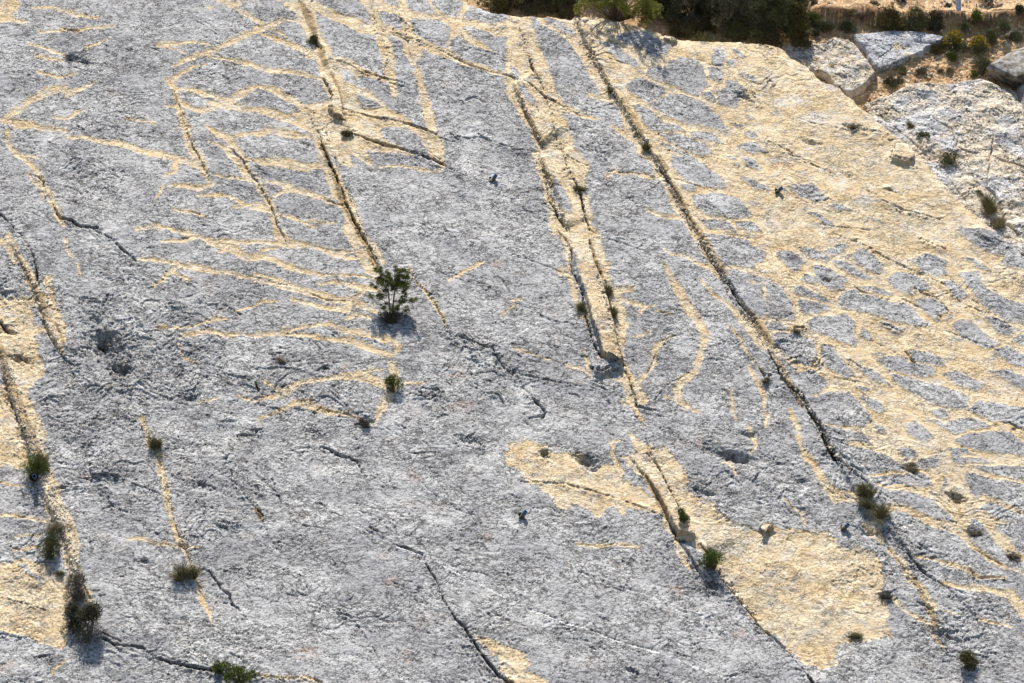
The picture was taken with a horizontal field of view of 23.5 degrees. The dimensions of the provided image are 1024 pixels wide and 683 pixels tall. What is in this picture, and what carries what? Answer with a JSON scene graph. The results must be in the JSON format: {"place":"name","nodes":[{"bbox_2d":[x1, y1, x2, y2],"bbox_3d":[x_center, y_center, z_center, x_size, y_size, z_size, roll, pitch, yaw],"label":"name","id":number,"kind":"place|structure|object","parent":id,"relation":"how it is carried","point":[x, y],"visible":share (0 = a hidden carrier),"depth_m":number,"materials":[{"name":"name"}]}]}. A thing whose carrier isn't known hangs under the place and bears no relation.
{"place":"outdoors","nodes":[
{"label":"outdoors","id":0,"kind":"place"},
{"bbox_2d":[0,0,1023,682],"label":"rock face","id":1,"kind":"object","parent":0,"point":[180,224],"visible":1,"depth_m":59.61},
{"bbox_2d":[18,450,50,480],"bbox_3d":[-11.164,2.886,57.547,0.783,0.825,0.825,0,-6,0],"label":"shrub","id":2,"kind":"object","parent":1,"relation":"on","point":[30,468],"visible":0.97,"depth_m":57.41,"materials":[{"name":"green plant"}]},
{"bbox_2d":[30,473,38,481],"bbox_3d":[-11.121,3.170,57.206,0.215,0.217,0.281,1,-15,-5],"label":"drain pipe","id":3,"kind":"object","parent":1,"relation":"on","point":[34,477],"visible":1,"depth_m":57.22,"materials":[{"name":"plastic"}]},
{"bbox_2d":[29,450,49,467],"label":"dry grass tuft","id":4,"kind":"object","parent":1,"relation":"on","point":[45,456],"visible":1,"depth_m":57.53,"materials":[{"name":"green plant"}]},
{"bbox_2d":[35,530,62,559],"bbox_3d":[-10.534,4.671,56.103,0.679,0.765,0.662,3,-7,-26],"label":"shrub","id":5,"kind":"object","parent":1,"relation":"on","point":[51,542],"visible":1,"depth_m":56.05,"materials":[{"name":"green plant"}]},
{"bbox_2d":[43,522,72,538],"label":"dry grass tuft","id":6,"kind":"object","parent":1,"relation":"on","point":[54,527],"visible":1,"depth_m":56.49,"materials":[{"name":"brown plant"}]},
{"bbox_2d":[54,569,66,577],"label":"grass tuft","id":7,"kind":"object","parent":1,"relation":"on","point":[59,573],"visible":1,"depth_m":55.79,"materials":[{"name":"green plant"}]},
{"bbox_2d":[59,600,83,633],"bbox_3d":[-9.815,6.150,54.933,0.645,0.862,0.519,0,-6,0],"label":"shrub","id":8,"kind":"object","parent":1,"relation":"on","point":[71,615],"visible":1,"depth_m":54.88,"materials":[{"name":"green plant"}]},
{"bbox_2d":[62,570,90,604],"bbox_3d":[-9.809,5.555,55.406,0.649,0.870,0.597,-5,-8,41],"label":"shrub","id":9,"kind":"object","parent":1,"relation":"on","point":[76,587],"visible":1,"depth_m":55.34,"materials":[{"name":"plant"}]},
{"bbox_2d":[70,596,109,643],"bbox_3d":[-9.410,6.195,54.788,0.870,1.149,0.808,6,-8,-45],"label":"shrub","id":10,"kind":"object","parent":1,"relation":"on","point":[88,612],"visible":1,"depth_m":54.72,"materials":[{"name":"green plant"}]},
{"bbox_2d":[145,435,163,455],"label":"grass tuft","id":11,"kind":"object","parent":1,"relation":"on","point":[154,443],"visible":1,"depth_m":57.99,"materials":[{"name":"green plant"}]},
{"bbox_2d":[165,558,202,583],"bbox_3d":[-7.424,5.188,55.747,0.967,0.659,0.625,0,-6,0],"label":"grass tuft","id":12,"kind":"object","parent":1,"relation":"on","point":[186,572],"visible":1,"depth_m":55.75,"materials":[{"name":"green plant"}]},
{"bbox_2d":[210,657,235,673],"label":"shrub","id":13,"kind":"object","parent":1,"relation":"on","point":[218,666],"visible":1,"depth_m":54.19,"materials":[{"name":"green plant"}]},
{"bbox_2d":[223,662,257,682],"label":"shrub","id":14,"kind":"object","parent":1,"relation":"on","point":[238,671],"visible":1,"depth_m":54.02,"materials":[{"name":"green plant"}]},
{"bbox_2d":[274,356,285,364],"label":"dry grass tuft","id":15,"kind":"object","parent":1,"relation":"on","point":[280,360],"visible":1,"depth_m":59.60,"materials":[{"name":"brown plant"}]},
{"bbox_2d":[306,32,319,43],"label":"shrub","id":16,"kind":"object","parent":1,"relation":"on","point":[313,37],"visible":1,"depth_m":66.27,"materials":[{"name":"green plant"}]},
{"bbox_2d":[340,127,353,136],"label":"shrub","id":17,"kind":"object","parent":1,"relation":"on","point":[346,133],"visible":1,"depth_m":64.08,"materials":[{"name":"green plant"}]},
{"bbox_2d":[358,416,370,428],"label":"dry grass tuft","id":18,"kind":"object","parent":1,"relation":"on","point":[365,423],"visible":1,"depth_m":58.39,"materials":[{"name":"brown plant"}]},
{"bbox_2d":[368,265,418,324],"bbox_3d":[-2.905,-1.146,60.375,1.284,1.528,0.539,0,-6,0],"label":"pine tree","id":19,"kind":"object","parent":1,"relation":"on","point":[394,284],"visible":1,"depth_m":60.35,"materials":[{"name":"green plant"}]},
{"bbox_2d":[383,371,403,392],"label":"shrub","id":20,"kind":"object","parent":1,"relation":"on","point":[391,381],"visible":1,"depth_m":59.02,"materials":[{"name":"green plant"}]},
{"bbox_2d":[0,19,947,630],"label":"rock crack","id":21,"kind":"object","parent":1,"relation":"on","point":[52,337],"visible":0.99,"depth_m":59.21,"materials":[{"name":"grey stone"}]},
{"bbox_2d":[489,174,496,180],"bbox_3d":[-0.494,-4.176,63.232,0.210,0.213,0.281,5,-47,-37],"label":"drain pipe","id":22,"kind":"object","parent":1,"relation":"attached to","point":[494,177],"visible":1,"depth_m":63.20,"materials":[{"name":"plastic"}]},
{"bbox_2d":[518,510,526,518],"bbox_3d":[0.231,4.024,56.795,0.195,0.195,0.281,5,-47,-37],"label":"drain pipe","id":23,"kind":"object","parent":1,"relation":"attached to","point":[523,513],"visible":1,"depth_m":56.77,"materials":[{"name":"plastic"}]},
{"bbox_2d":[541,450,550,456],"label":"dry grass tuft","id":24,"kind":"object","parent":1,"relation":"on","point":[544,454],"visible":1,"depth_m":57.90,"materials":[{"name":"plant"}]},
{"bbox_2d":[572,301,587,312],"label":"grass tuft","id":25,"kind":"object","parent":1,"relation":"on","point":[581,307],"visible":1,"depth_m":60.48,"materials":[{"name":"green plant"}]},
{"bbox_2d":[573,186,587,195],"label":"grass tuft","id":26,"kind":"object","parent":1,"relation":"on","point":[579,189],"visible":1,"depth_m":62.94,"materials":[{"name":"green plant"}]},
{"bbox_2d":[600,283,614,297],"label":"grass tuft","id":27,"kind":"object","parent":1,"relation":"on","point":[609,290],"visible":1,"depth_m":60.81,"materials":[{"name":"green plant"}]},
{"bbox_2d":[605,86,616,95],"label":"grass tuft","id":28,"kind":"object","parent":1,"relation":"on","point":[610,91],"visible":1,"depth_m":65.08,"materials":[{"name":"plant"}]},
{"bbox_2d":[610,304,618,317],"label":"grass tuft","id":29,"kind":"object","parent":1,"relation":"on","point":[614,311],"visible":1,"depth_m":60.35,"materials":[{"name":"green plant"}]},
{"bbox_2d":[572,0,663,26],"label":"pine tree","id":30,"kind":"object","parent":1,"relation":"on","point":[619,12],"visible":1,"depth_m":66.62,"materials":[{"name":"green plant"}]},
{"bbox_2d":[640,142,651,151],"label":"grass tuft","id":31,"kind":"object","parent":1,"relation":"on","point":[645,146],"visible":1,"depth_m":63.83,"materials":[{"name":"green plant"}]},
{"bbox_2d":[677,504,690,523],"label":"shrub","id":32,"kind":"object","parent":1,"relation":"on","point":[683,516],"visible":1,"depth_m":56.47,"materials":[{"name":"green plant"}]},
{"bbox_2d":[684,535,693,541],"bbox_3d":[4.082,4.523,56.451,0.252,0.197,0.143,3,-7,-23],"label":"loose rock","id":33,"kind":"object","parent":1,"relation":"on","point":[688,538],"visible":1,"depth_m":56.38,"materials":[{"name":"beige stone"}]},
{"bbox_2d":[698,546,727,570],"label":"shrub","id":34,"kind":"object","parent":1,"relation":"on","point":[712,562],"visible":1,"depth_m":55.78,"materials":[{"name":"green plant"}]},
{"bbox_2d":[761,524,770,530],"bbox_3d":[5.840,4.278,56.514,0.223,0.174,0.118,4,-7,-34],"label":"loose rock","id":35,"kind":"object","parent":1,"relation":"on","point":[764,527],"visible":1,"depth_m":56.49,"materials":[{"name":"beige stone"}]},
{"bbox_2d":[760,377,771,383],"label":"grass tuft","id":36,"kind":"object","parent":1,"relation":"on","point":[765,380],"visible":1,"depth_m":59.19,"materials":[{"name":"green plant"}]},
{"bbox_2d":[775,186,782,193],"bbox_3d":[6.816,-3.850,62.988,0.201,0.198,0.281,6,-40,-44],"label":"drain pipe","id":37,"kind":"object","parent":1,"relation":"attached to","point":[779,189],"visible":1,"depth_m":62.96,"materials":[{"name":"plastic"}]},
{"bbox_2d":[791,326,805,333],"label":"dry grass tuft","id":38,"kind":"object","parent":1,"relation":"on","point":[797,331],"visible":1,"depth_m":60.10,"materials":[{"name":"brown plant"}]},
{"bbox_2d":[841,523,849,530],"bbox_3d":[7.643,4.291,56.606,0.200,0.213,0.281,6,-43,-43],"label":"drain pipe","id":39,"kind":"object","parent":1,"relation":"attached to","point":[845,526],"visible":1,"depth_m":56.57,"materials":[{"name":"plastic"}]},
{"bbox_2d":[845,123,864,130],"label":"dry grass tuft","id":40,"kind":"object","parent":1,"relation":"on","point":[853,126],"visible":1,"depth_m":64.30,"materials":[{"name":"brown plant"}]},
{"bbox_2d":[847,632,863,644],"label":"grass tuft","id":41,"kind":"object","parent":1,"relation":"on","point":[855,636],"visible":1,"depth_m":54.85,"materials":[{"name":"green plant"}]},
{"bbox_2d":[853,480,880,500],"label":"grass tuft","id":42,"kind":"object","parent":1,"relation":"on","point":[864,490],"visible":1,"depth_m":57.01,"materials":[{"name":"green plant"}]},
{"bbox_2d":[856,497,894,522],"bbox_3d":[8.415,3.850,56.755,0.959,0.675,0.598,-3,-7,28],"label":"grass tuft","id":43,"kind":"object","parent":1,"relation":"on","point":[880,512],"visible":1,"depth_m":56.73,"materials":[{"name":"green plant"}]},
{"bbox_2d":[878,590,894,600],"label":"dry grass tuft","id":44,"kind":"object","parent":1,"relation":"on","point":[884,596],"visible":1,"depth_m":55.47,"materials":[{"name":"plant"}]},
{"bbox_2d":[904,461,918,472],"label":"dry grass tuft","id":45,"kind":"object","parent":1,"relation":"on","point":[911,468],"visible":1,"depth_m":57.62,"materials":[{"name":"brown plant"}]},
{"bbox_2d":[947,488,965,502],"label":"dry grass tuft","id":46,"kind":"object","parent":1,"relation":"on","point":[956,501],"visible":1,"depth_m":57.15,"materials":[{"name":"plant"}]},
{"bbox_2d":[957,646,979,671],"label":"shrub","id":47,"kind":"object","parent":1,"relation":"on","point":[968,658],"visible":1,"depth_m":54.30,"materials":[{"name":"green plant"}]},
{"bbox_2d":[968,529,983,536],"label":"dry grass tuft","id":48,"kind":"object","parent":1,"relation":"on","point":[974,534],"visible":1,"depth_m":56.52,"materials":[{"name":"brown plant"}]},
{"bbox_2d":[1006,552,1022,561],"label":"dry grass tuft","id":49,"kind":"object","parent":1,"relation":"on","point":[1015,556],"visible":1,"depth_m":56.16,"materials":[{"name":"brown plant"}]},
{"bbox_2d":[458,0,1023,108],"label":"dirt slope","id":50,"kind":"structure","parent":0,"point":[836,10],"depth_m":67.96,"materials":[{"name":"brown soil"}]},
{"bbox_2d":[475,0,529,14],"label":"shrub","id":51,"kind":"object","parent":50,"relation":"on","point":[505,5],"visible":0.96,"depth_m":67.87,"materials":[{"name":"green plant"}]},
{"bbox_2d":[517,0,557,15],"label":"shrub","id":52,"kind":"object","parent":50,"relation":"on","point":[535,7],"visible":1,"depth_m":67.87,"materials":[{"name":"green plant"}]},
{"bbox_2d":[547,0,583,19],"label":"shrub","id":53,"kind":"object","parent":50,"relation":"on","point":[565,9],"visible":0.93,"depth_m":67.78,"materials":[{"name":"green plant"}]},
{"bbox_2d":[636,0,681,21],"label":"shrub","id":54,"kind":"object","parent":50,"relation":"on","point":[664,3],"visible":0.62,"depth_m":67.66,"materials":[{"name":"green plant"}]},
{"bbox_2d":[665,14,702,38],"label":"shrub","id":55,"kind":"object","parent":50,"relation":"on","point":[685,35],"visible":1,"depth_m":67.31,"materials":[{"name":"green plant"}]},
{"bbox_2d":[662,0,713,37],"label":"shrub","id":56,"kind":"object","parent":50,"relation":"on","point":[680,5],"visible":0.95,"depth_m":67.39,"materials":[{"name":"green plant"}]},
{"bbox_2d":[684,29,712,41],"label":"grass tuft","id":57,"kind":"object","parent":50,"relation":"on","point":[700,37],"visible":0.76,"depth_m":67.26,"materials":[{"name":"green plant"}]},
{"bbox_2d":[684,0,715,19],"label":"shrub","id":58,"kind":"object","parent":50,"relation":"on","point":[705,12],"visible":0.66,"depth_m":67.71,"materials":[{"name":"green plant"}]},
{"bbox_2d":[711,29,739,42],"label":"grass tuft","id":59,"kind":"object","parent":50,"relation":"on","point":[719,40],"visible":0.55,"depth_m":67.22,"materials":[{"name":"plant"}]},
{"bbox_2d":[703,0,765,42],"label":"shrub","id":60,"kind":"object","parent":50,"relation":"on","point":[726,10],"visible":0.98,"depth_m":67.14,"materials":[{"name":"green plant"}]},
{"bbox_2d":[722,18,755,41],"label":"shrub","id":61,"kind":"object","parent":50,"relation":"on","point":[734,26],"visible":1,"depth_m":67.20,"materials":[{"name":"green plant"}]},
{"bbox_2d":[751,19,783,47],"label":"shrub","id":62,"kind":"object","parent":50,"relation":"on","point":[768,36],"visible":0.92,"depth_m":67.08,"materials":[{"name":"green plant"}]},
{"bbox_2d":[746,0,801,45],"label":"shrub","id":63,"kind":"object","parent":50,"relation":"on","point":[778,6],"visible":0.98,"depth_m":67.13,"materials":[{"name":"green plant"}]},
{"bbox_2d":[781,0,813,48],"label":"shrub","id":64,"kind":"object","parent":50,"relation":"on","point":[801,24],"visible":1,"depth_m":67.22,"materials":[{"name":"green plant"}]},
{"bbox_2d":[803,0,817,6],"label":"shrub","id":65,"kind":"object","parent":50,"relation":"on","point":[808,3],"visible":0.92,"depth_m":68.23,"materials":[{"name":"green plant"}]},
{"bbox_2d":[805,7,821,27],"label":"shrub","id":66,"kind":"object","parent":50,"relation":"on","point":[813,21],"visible":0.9,"depth_m":67.88,"materials":[{"name":"green plant"}]},
{"bbox_2d":[809,28,819,37],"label":"shrub","id":67,"kind":"object","parent":50,"relation":"on","point":[816,33],"visible":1,"depth_m":67.64,"materials":[{"name":"green plant"}]},
{"bbox_2d":[816,18,838,32],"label":"shrub","id":68,"kind":"object","parent":50,"relation":"on","point":[826,26],"visible":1,"depth_m":67.81,"materials":[{"name":"green plant"}]},
{"bbox_2d":[785,36,876,98],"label":"rock outcrop","id":69,"kind":"object","parent":50,"relation":"on","point":[852,73],"visible":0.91,"depth_m":66.90,"materials":[{"name":"beige stone"}]},
{"bbox_2d":[837,19,856,33],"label":"shrub","id":70,"kind":"object","parent":50,"relation":"on","point":[845,26],"visible":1,"depth_m":67.92,"materials":[{"name":"green plant"}]},
{"bbox_2d":[846,7,860,16],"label":"grass tuft","id":71,"kind":"object","parent":50,"relation":"on","point":[852,13],"visible":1,"depth_m":67.91,"materials":[{"name":"plant"}]},
{"bbox_2d":[869,0,880,5],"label":"shrub","id":72,"kind":"object","parent":50,"relation":"on","point":[874,1],"visible":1,"depth_m":68.46,"materials":[{"name":"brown plant"}]},
{"bbox_2d":[868,2,906,30],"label":"shrub","id":73,"kind":"object","parent":50,"relation":"on","point":[892,24],"visible":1,"depth_m":67.93,"materials":[{"name":"green plant"}]},
{"bbox_2d":[883,73,905,87],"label":"shrub","id":74,"kind":"object","parent":50,"relation":"on","point":[894,82],"visible":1,"depth_m":66.68,"materials":[{"name":"green plant"}]},
{"bbox_2d":[852,31,944,73],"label":"rock outcrop","id":75,"kind":"object","parent":50,"relation":"on","point":[889,50],"visible":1,"depth_m":67.48,"materials":[{"name":"stone"}]},
{"bbox_2d":[896,64,908,74],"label":"grass tuft","id":76,"kind":"object","parent":50,"relation":"on","point":[902,69],"visible":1,"depth_m":67.08,"materials":[{"name":"plant"}]},
{"bbox_2d":[816,0,989,10],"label":"wire fence","id":77,"kind":"object","parent":50,"relation":"on","point":[958,5],"visible":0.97,"depth_m":68.20,"materials":[{"name":"metal"}]},
{"bbox_2d":[893,3,931,30],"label":"shrub","id":78,"kind":"object","parent":50,"relation":"on","point":[914,25],"visible":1,"depth_m":67.92,"materials":[{"name":"green plant"}]},
{"bbox_2d":[914,66,929,75],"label":"dry grass tuft","id":79,"kind":"object","parent":50,"relation":"on","point":[921,70],"visible":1,"depth_m":67.05,"materials":[{"name":"plant"}]},
{"bbox_2d":[927,6,948,33],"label":"shrub","id":80,"kind":"object","parent":50,"relation":"on","point":[936,25],"visible":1,"depth_m":67.97,"materials":[{"name":"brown plant"}]},
{"bbox_2d":[931,42,944,54],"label":"shrub","id":81,"kind":"object","parent":50,"relation":"on","point":[935,49],"visible":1,"depth_m":67.52,"materials":[{"name":"green plant"}]},
{"bbox_2d":[935,67,944,74],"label":"grass tuft","id":82,"kind":"object","parent":50,"relation":"on","point":[940,70],"visible":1,"depth_m":67.10,"materials":[{"name":"green plant"}]},
{"bbox_2d":[861,79,1023,257],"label":"rock outcrop","id":83,"kind":"object","parent":50,"relation":"on","point":[978,124],"visible":0.84,"depth_m":65.02,"materials":[{"name":"stone"}]},
{"bbox_2d":[905,120,914,128],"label":"grass tuft","id":84,"kind":"object","parent":83,"relation":"on","point":[909,125],"visible":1,"depth_m":65.18,"materials":[{"name":"plant"}]},
{"bbox_2d":[914,130,930,138],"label":"shrub","id":85,"kind":"object","parent":83,"relation":"on","point":[923,134],"visible":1,"depth_m":64.88,"materials":[{"name":"green plant"}]},
{"bbox_2d":[939,148,961,164],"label":"shrub","id":86,"kind":"object","parent":83,"relation":"on","point":[947,158],"visible":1,"depth_m":64.35,"materials":[{"name":"green plant"}]},
{"bbox_2d":[977,188,1003,215],"bbox_3d":[12.357,-3.587,63.341,0.828,0.818,0.574,0,-6,0],"label":"grass tuft","id":87,"kind":"object","parent":83,"relation":"on","point":[990,208],"visible":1,"depth_m":63.31,"materials":[{"name":"green plant"}]},
{"bbox_2d":[990,213,1007,229],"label":"dry grass tuft","id":88,"kind":"object","parent":83,"relation":"on","point":[998,222],"visible":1,"depth_m":63.00,"materials":[{"name":"brown plant"}]},
{"bbox_2d":[944,67,953,75],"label":"grass tuft","id":89,"kind":"object","parent":50,"relation":"on","point":[949,69],"visible":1,"depth_m":67.08,"materials":[{"name":"plant"}]},
{"bbox_2d":[939,27,966,52],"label":"gorse bush","id":90,"kind":"object","parent":50,"relation":"on","point":[954,40],"visible":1,"depth_m":67.57,"materials":[{"name":"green plant"}]},
{"bbox_2d":[946,47,960,61],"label":"shrub","id":91,"kind":"object","parent":50,"relation":"on","point":[953,56],"visible":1,"depth_m":67.37,"materials":[{"name":"green plant"}]},
{"bbox_2d":[956,20,972,32],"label":"shrub","id":92,"kind":"object","parent":50,"relation":"on","point":[964,28],"visible":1,"depth_m":67.70,"materials":[{"name":"green plant"}]},
{"bbox_2d":[968,68,977,78],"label":"shrub","id":93,"kind":"object","parent":50,"relation":"on","point":[974,73],"visible":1,"depth_m":67.00,"materials":[{"name":"green plant"}]},
{"bbox_2d":[969,6,984,24],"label":"shrub","id":94,"kind":"object","parent":50,"relation":"on","point":[976,15],"visible":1,"depth_m":67.79,"materials":[{"name":"green plant"}]},
{"bbox_2d":[966,32,991,56],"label":"gorse bush","id":95,"kind":"object","parent":50,"relation":"on","point":[977,44],"visible":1,"depth_m":67.47,"materials":[{"name":"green plant"}]},
{"bbox_2d":[970,51,994,74],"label":"shrub","id":96,"kind":"object","parent":50,"relation":"on","point":[983,61],"visible":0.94,"depth_m":67.02,"materials":[{"name":"green plant"}]},
{"bbox_2d":[983,27,997,44],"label":"shrub","id":97,"kind":"object","parent":50,"relation":"on","point":[990,35],"visible":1,"depth_m":67.73,"materials":[{"name":"green plant"}]},
{"bbox_2d":[993,18,1011,32],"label":"shrub","id":98,"kind":"object","parent":50,"relation":"on","point":[1004,26],"visible":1,"depth_m":67.73,"materials":[{"name":"green plant"}]},
{"bbox_2d":[986,47,1023,87],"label":"boulder","id":99,"kind":"object","parent":50,"relation":"on","point":[1008,68],"visible":1,"depth_m":66.24,"materials":[{"name":"stone"}]},
{"bbox_2d":[1009,29,1023,42],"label":"shrub","id":100,"kind":"object","parent":50,"relation":"on","point":[1017,35],"visible":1,"depth_m":67.83,"materials":[{"name":"green plant"}]},
{"bbox_2d":[1015,3,1023,14],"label":"shrub","id":101,"kind":"object","parent":50,"relation":"on","point":[1019,8],"visible":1,"depth_m":67.98,"materials":[{"name":"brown plant"}]},
{"bbox_2d":[1017,83,1023,107],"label":"boulder","id":102,"kind":"object","parent":50,"relation":"on","point":[1020,92],"visible":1,"depth_m":65.88,"materials":[{"name":"stone"}]}
]}

